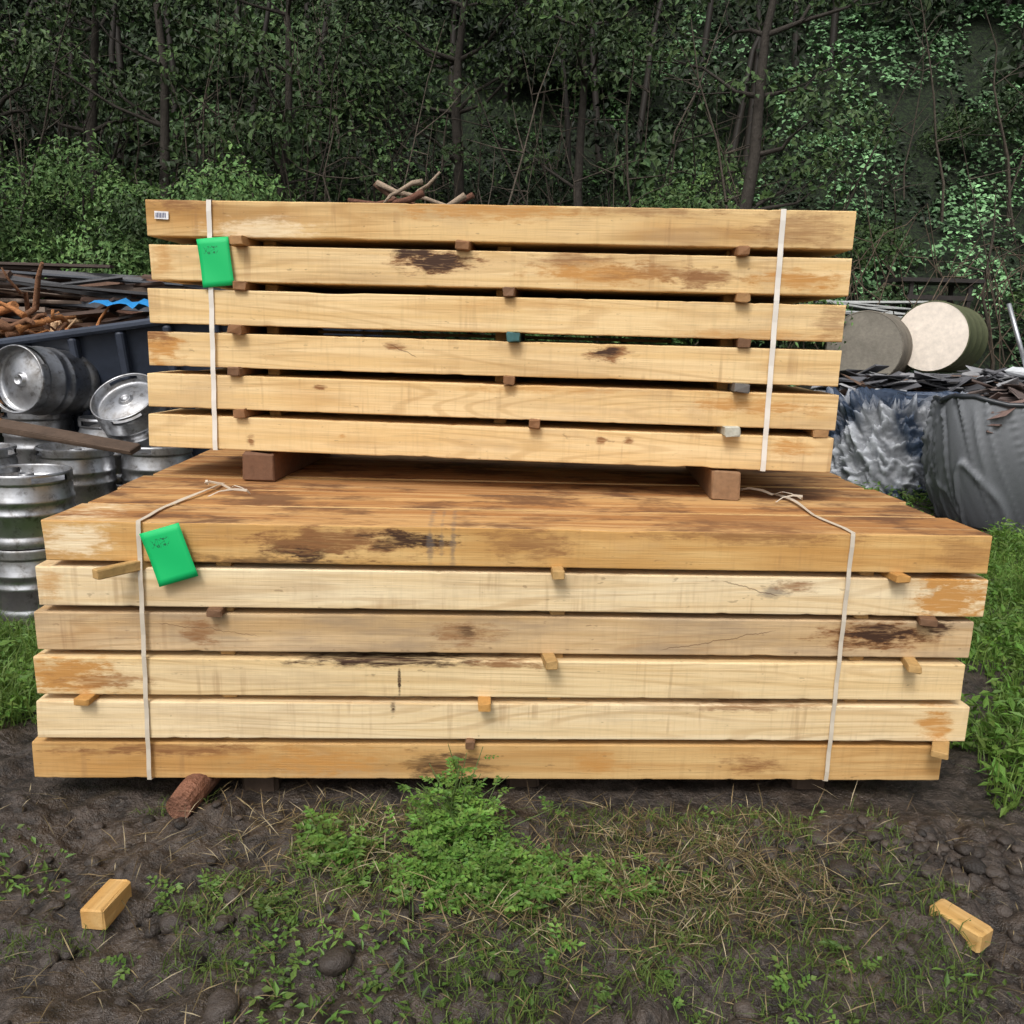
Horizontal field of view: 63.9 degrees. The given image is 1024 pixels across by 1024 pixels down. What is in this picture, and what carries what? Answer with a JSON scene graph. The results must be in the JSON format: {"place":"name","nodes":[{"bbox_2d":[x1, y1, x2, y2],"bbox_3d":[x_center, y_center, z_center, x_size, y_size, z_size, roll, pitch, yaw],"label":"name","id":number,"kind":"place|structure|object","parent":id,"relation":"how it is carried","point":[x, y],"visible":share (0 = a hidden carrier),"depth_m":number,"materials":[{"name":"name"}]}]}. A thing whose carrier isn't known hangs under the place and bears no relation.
{"place":"outdoors","nodes":[
{"label":"outdoors","id":0,"kind":"place"},
{"bbox_2d":[0,0,1023,1023],"bbox_3d":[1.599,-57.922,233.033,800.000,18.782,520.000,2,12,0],"label":"ground","id":1,"kind":"structure","parent":0,"point":[951,795],"depth_m":2.39,"materials":[{"name":"soil"}]},
{"bbox_2d":[0,548,46,620],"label":"steel keg","id":2,"kind":"object","parent":1,"relation":"on","point":[18,588],"visible":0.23,"depth_m":3.96,"materials":[{"name":"silver metal"}]},
{"bbox_2d":[0,463,76,549],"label":"steel keg","id":3,"kind":"object","parent":2,"relation":"on","point":[32,495],"visible":0.84,"depth_m":3.93,"materials":[{"name":"silver metal"}]},
{"bbox_2d":[0,0,112,251],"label":"tree","id":4,"kind":"object","parent":1,"relation":"on","point":[6,97],"visible":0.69,"depth_m":11.59,"materials":[{"name":"green plant"}]},
{"bbox_2d":[80,879,131,929],"bbox_3d":[-1.002,0.969,2.029,0.063,0.060,0.123,3,12,6],"label":"timber offcut","id":5,"kind":"object","parent":1,"relation":"on","point":[102,908],"visible":1,"depth_m":2.00,"materials":[{"name":"brown wood"}]},
{"bbox_2d":[0,262,225,413],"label":"scrap wood pile","id":6,"kind":"object","parent":1,"relation":"on","point":[61,291],"visible":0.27,"depth_m":8.31,"materials":[{"name":"grey wood"}]},
{"bbox_2d":[0,262,110,419],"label":"cut branch pile","id":7,"kind":"object","parent":6,"relation":"on","point":[27,324],"visible":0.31,"depth_m":7.18,"materials":[{"name":"brown plant"}]},
{"bbox_2d":[44,297,149,329],"bbox_3d":[-3.498,-1.591,7.600,1.590,0.752,0.972,2,12,0],"label":"blue tarpaulin","id":8,"kind":"object","parent":7,"relation":"on","point":[91,317],"visible":0.27,"depth_m":7.46,"materials":[{"name":"blue plastic"}]},
{"bbox_2d":[0,0,238,263],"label":"tree","id":9,"kind":"object","parent":1,"relation":"on","point":[95,86],"visible":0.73,"depth_m":12.35,"materials":[{"name":"green plant"}]},
{"bbox_2d":[0,0,348,244],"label":"tree","id":10,"kind":"object","parent":1,"relation":"on","point":[166,148],"visible":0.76,"depth_m":11.43,"materials":[{"name":"green plant"}]},
{"bbox_2d":[166,773,221,818],"bbox_3d":[-0.964,0.812,2.782,0.091,0.102,0.713,2,12,4],"label":"log bearer","id":11,"kind":"object","parent":1,"relation":"on","point":[190,792],"visible":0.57,"depth_m":2.46,"materials":[{"name":"brown wood"}]},
{"bbox_2d":[0,318,398,456],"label":"plastic skip","id":12,"kind":"object","parent":1,"relation":"on","point":[110,351],"visible":0.21,"depth_m":5.20,"materials":[{"name":"plastic"}]},
{"bbox_2d":[129,0,428,201],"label":"tree","id":13,"kind":"object","parent":1,"relation":"on","point":[256,40],"visible":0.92,"depth_m":11.25,"materials":[{"name":"green plant"}]},
{"bbox_2d":[292,805,390,883],"bbox_3d":[-0.510,0.925,2.297,0.295,0.108,0.225,7,13,23],"label":"weed plant","id":14,"kind":"object","parent":1,"relation":"on","point":[317,837],"visible":0.88,"depth_m":2.27,"materials":[{"name":"green plant"}]},
{"bbox_2d":[327,171,474,330],"bbox_3d":[-1.457,-3.458,10.971,2.778,2.099,1.557,2,12,0],"label":"brush pile","id":15,"kind":"object","parent":1,"relation":"on","point":[409,198],"visible":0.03,"depth_m":10.79,"materials":[{"name":"brown plant"}]},
{"bbox_2d":[279,0,627,196],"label":"tree","id":16,"kind":"object","parent":1,"relation":"on","point":[449,61],"visible":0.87,"depth_m":12.99,"materials":[{"name":"green plant"}]},
{"bbox_2d":[334,744,619,964],"bbox_3d":[-0.092,0.895,2.216,0.818,0.297,0.519,7,13,24],"label":"weed plant","id":17,"kind":"object","parent":1,"relation":"on","point":[460,808],"visible":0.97,"depth_m":2.19,"materials":[{"name":"green plant"}]},
{"bbox_2d":[99,853,881,1023],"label":"weed plant","id":18,"kind":"object","parent":1,"relation":"on","point":[785,987],"visible":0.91,"depth_m":1.90,"materials":[{"name":"green plant"}]},
{"bbox_2d":[32,449,991,791],"bbox_3d":[0.011,0.331,3.243,3.015,0.961,1.712,1,12,-3],"label":"timber stack","id":19,"kind":"object","parent":1,"relation":"on","point":[528,623],"visible":0.98,"depth_m":2.52,"materials":[{"name":"brown wood"}]},
{"bbox_2d":[139,523,197,586],"bbox_3d":[-0.990,0.124,2.368,0.118,0.165,0.008,-16,11,1],"label":"green tag","id":20,"kind":"object","parent":19,"relation":"attached to","point":[168,553],"visible":1,"depth_m":2.37,"materials":[{"name":"green plastic"}]},
{"bbox_2d":[145,199,855,500],"bbox_3d":[-0.079,-0.634,3.239,2.474,0.994,0.824,2,12,4],"label":"timber stack","id":21,"kind":"object","parent":19,"relation":"on","point":[289,388],"visible":0.99,"depth_m":2.88,"materials":[{"name":"brown wood"}]},
{"bbox_2d":[196,236,233,287],"bbox_3d":[-1.041,-0.877,2.879,0.115,0.165,0.008,-3,10,5],"label":"green tag","id":22,"kind":"object","parent":21,"relation":"attached to","point":[215,261],"visible":1,"depth_m":2.88,"materials":[{"name":"green plastic"}]},
{"bbox_2d":[0,480,1023,1023],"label":"grass","id":23,"kind":"structure","parent":1,"relation":"on","point":[1002,632],"depth_m":2.11,"materials":[{"name":"green plant"}]},
{"bbox_2d":[0,0,1023,223],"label":"distant woodland","id":24,"kind":"object","parent":1,"relation":"on","point":[796,53],"visible":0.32,"depth_m":16.56,"materials":[{"name":"green plant"}]},
{"bbox_2d":[0,86,1023,349],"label":"bushes","id":25,"kind":"object","parent":1,"relation":"on","point":[50,222],"visible":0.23,"depth_m":10.84,"materials":[{"name":"green plant"}]},
{"bbox_2d":[0,0,1023,412],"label":"ivy","id":26,"kind":"object","parent":1,"relation":"on","point":[942,40],"visible":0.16,"depth_m":17.05,"materials":[{"name":"green plant"}]},
{"bbox_2d":[0,778,1023,1023],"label":"dry straw","id":27,"kind":"object","parent":1,"relation":"on","point":[672,880],"visible":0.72,"depth_m":2.13,"materials":[{"name":"beige plant"}]},
{"bbox_2d":[0,0,1023,373],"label":"saplings","id":28,"kind":"object","parent":1,"relation":"on","point":[1006,196],"visible":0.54,"depth_m":12.31,"materials":[{"name":"green plant"}]},
{"bbox_2d":[1,800,1023,1023],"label":"soil clods","id":29,"kind":"object","parent":1,"relation":"on","point":[333,962],"visible":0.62,"depth_m":2.16,"materials":[{"name":"brown soil"}]},
{"bbox_2d":[417,0,704,205],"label":"tree","id":30,"kind":"object","parent":1,"relation":"on","point":[582,14],"visible":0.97,"depth_m":11.99,"materials":[{"name":"green plant"}]},
{"bbox_2d":[537,843,791,907],"bbox_3d":[0.428,0.982,2.214,0.715,0.122,0.253,0,12,-7],"label":"weed plant","id":31,"kind":"object","parent":1,"relation":"on","point":[651,888],"visible":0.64,"depth_m":2.19,"materials":[{"name":"green plant"}]},
{"bbox_2d":[553,0,906,209],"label":"tree","id":32,"kind":"object","parent":1,"relation":"on","point":[752,176],"visible":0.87,"depth_m":11.42,"materials":[{"name":"green plant"}]},
{"bbox_2d":[800,385,815,390],"bbox_3d":[5.135,-1.136,10.451,2.718,1.052,1.302,2,12,0],"label":"pallet stack","id":33,"kind":"object","parent":1,"relation":"on","point":[805,387],"depth_m":10.72,"materials":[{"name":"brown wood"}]},
{"bbox_2d":[825,310,912,374],"bbox_3d":[4.416,-2.006,10.077,0.880,0.880,0.867,10,15,34],"label":"storage drum","id":34,"kind":"object","parent":33,"relation":"on","point":[871,338],"visible":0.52,"depth_m":9.69,"materials":[{"name":"concrete"}]},
{"bbox_2d":[899,300,987,372],"bbox_3d":[5.321,-2.153,10.163,0.840,0.861,0.985,12,16,40],"label":"storage drum","id":35,"kind":"object","parent":33,"relation":"on","point":[947,337],"visible":0.8,"depth_m":9.80,"materials":[{"name":"paint"}]},
{"bbox_2d":[801,300,926,317],"bbox_3d":[4.794,-2.633,10.951,2.062,0.404,0.785,2,12,0],"label":"roofing sheet pile","id":36,"kind":"object","parent":1,"relation":"on","point":[863,305],"visible":0.22,"depth_m":10.92,"materials":[{"name":"paint"}]},
{"bbox_2d":[880,277,985,312],"bbox_3d":[5.827,-2.784,11.489,1.157,0.905,0.655,2,12,0],"label":"wooden table","id":37,"kind":"object","parent":36,"relation":"on","point":[912,281],"visible":0.52,"depth_m":11.17,"materials":[{"name":"brown wood"}]},
{"bbox_2d":[826,386,968,500],"bbox_3d":[3.814,-0.709,8.103,1.499,1.056,1.049,2,12,0],"label":"plastic wrapped bundle","id":38,"kind":"object","parent":1,"relation":"on","point":[876,434],"visible":0.44,"depth_m":7.75,"materials":[{"name":"plastic"}]},
{"bbox_2d":[811,364,1023,395],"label":"slate pile","id":39,"kind":"object","parent":1,"relation":"on","point":[873,378],"visible":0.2,"depth_m":8.40,"materials":[{"name":"grey stone"}]},
{"bbox_2d":[1004,367,1023,377],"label":"plastic crate lid","id":40,"kind":"object","parent":39,"relation":"on","point":[1017,371],"visible":1,"depth_m":8.80,"materials":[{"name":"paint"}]},
{"bbox_2d":[1006,303,1023,377],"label":"scaffold poles","id":41,"kind":"object","parent":39,"relation":"on","point":[1015,328],"visible":0.81,"depth_m":8.87,"materials":[{"name":"silver metal"}]},
{"bbox_2d":[929,899,992,952],"bbox_3d":[1.112,1.025,2.037,0.063,0.053,0.133,-6,14,-31],"label":"timber offcut","id":42,"kind":"object","parent":1,"relation":"on","point":[978,932],"visible":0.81,"depth_m":2.01,"materials":[{"name":"brown wood"}]},
{"bbox_2d":[921,393,1023,533],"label":"bulk bag","id":43,"kind":"object","parent":1,"relation":"on","point":[973,469],"visible":0.98,"depth_m":6.50,"materials":[{"name":"plastic"}]},
{"bbox_2d":[954,377,1023,433],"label":"slate rubble","id":44,"kind":"object","parent":43,"relation":"in","point":[1011,391],"visible":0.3,"depth_m":6.64,"materials":[{"name":"grey stone"}]},
{"bbox_3d":[-2.565,0.158,4.876,0.412,0.369,0.412,9,14,32],"label":"steel keg","id":45,"kind":"object","parent":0,"visible":0},
{"bbox_2d":[34,442,116,504],"bbox_3d":[-2.543,-0.205,4.798,0.422,0.369,0.422,0,12,-11],"label":"steel keg","id":46,"kind":"object","parent":45,"relation":"on","point":[94,474],"visible":0.61,"depth_m":4.66,"materials":[{"name":"silver metal"}]},
{"bbox_3d":[-3.016,0.188,4.680,0.412,0.369,0.412,9,14,32],"label":"steel keg","id":47,"kind":"object","parent":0,"visible":0},
{"bbox_2d":[0,442,19,473],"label":"steel keg","id":48,"kind":"object","parent":47,"relation":"on","point":[8,454],"visible":0.43,"depth_m":4.58,"materials":[{"name":"silver metal"}]},
{"bbox_2d":[0,419,140,454],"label":"weathered plank","id":49,"kind":"object","parent":48,"relation":"on","point":[23,429],"visible":1,"depth_m":4.40,"materials":[{"name":"brown wood"}]},
{"bbox_3d":[-2.154,0.132,5.052,0.412,0.369,0.412,9,14,32],"label":"steel keg","id":50,"kind":"object","parent":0,"visible":0},
{"bbox_2d":[121,446,192,484],"bbox_3d":[-2.143,-0.232,4.976,0.412,0.369,0.412,11,15,37],"label":"steel keg","id":51,"kind":"object","parent":50,"relation":"on","point":[147,461],"visible":0.48,"depth_m":4.79,"materials":[{"name":"silver metal"}]},
{"bbox_2d":[90,373,171,447],"bbox_3d":[-2.306,-0.585,5.040,0.412,0.359,0.412,2,53,8],"label":"steel keg","id":52,"kind":"object","parent":51,"relation":"on","point":[122,410],"visible":0.67,"depth_m":4.91,"materials":[{"name":"silver metal"}]},
{"bbox_3d":[-3.051,-0.010,5.385,0.412,0.459,0.412,9,14,32],"label":"steel keg","id":53,"kind":"object","parent":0,"visible":0},
{"bbox_2d":[1,407,75,471],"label":"steel keg","id":54,"kind":"object","parent":53,"relation":"on","point":[25,450],"visible":0.2,"depth_m":5.11,"materials":[{"name":"silver metal"}]},
{"bbox_2d":[0,344,99,414],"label":"steel keg","id":55,"kind":"object","parent":54,"relation":"on","point":[37,380],"visible":0.98,"depth_m":4.97,"materials":[{"name":"silver metal"}]},
{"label":"steel keg","id":56,"kind":"object","parent":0,"visible":0},
{"bbox_2d":[78,415,122,483],"bbox_3d":[-2.538,-0.408,5.247,0.412,0.399,0.412,11,15,37],"label":"steel keg","id":57,"kind":"object","parent":56,"relation":"on","point":[88,424],"visible":0.14,"depth_m":5.08,"materials":[{"name":"silver metal"}]}
]}

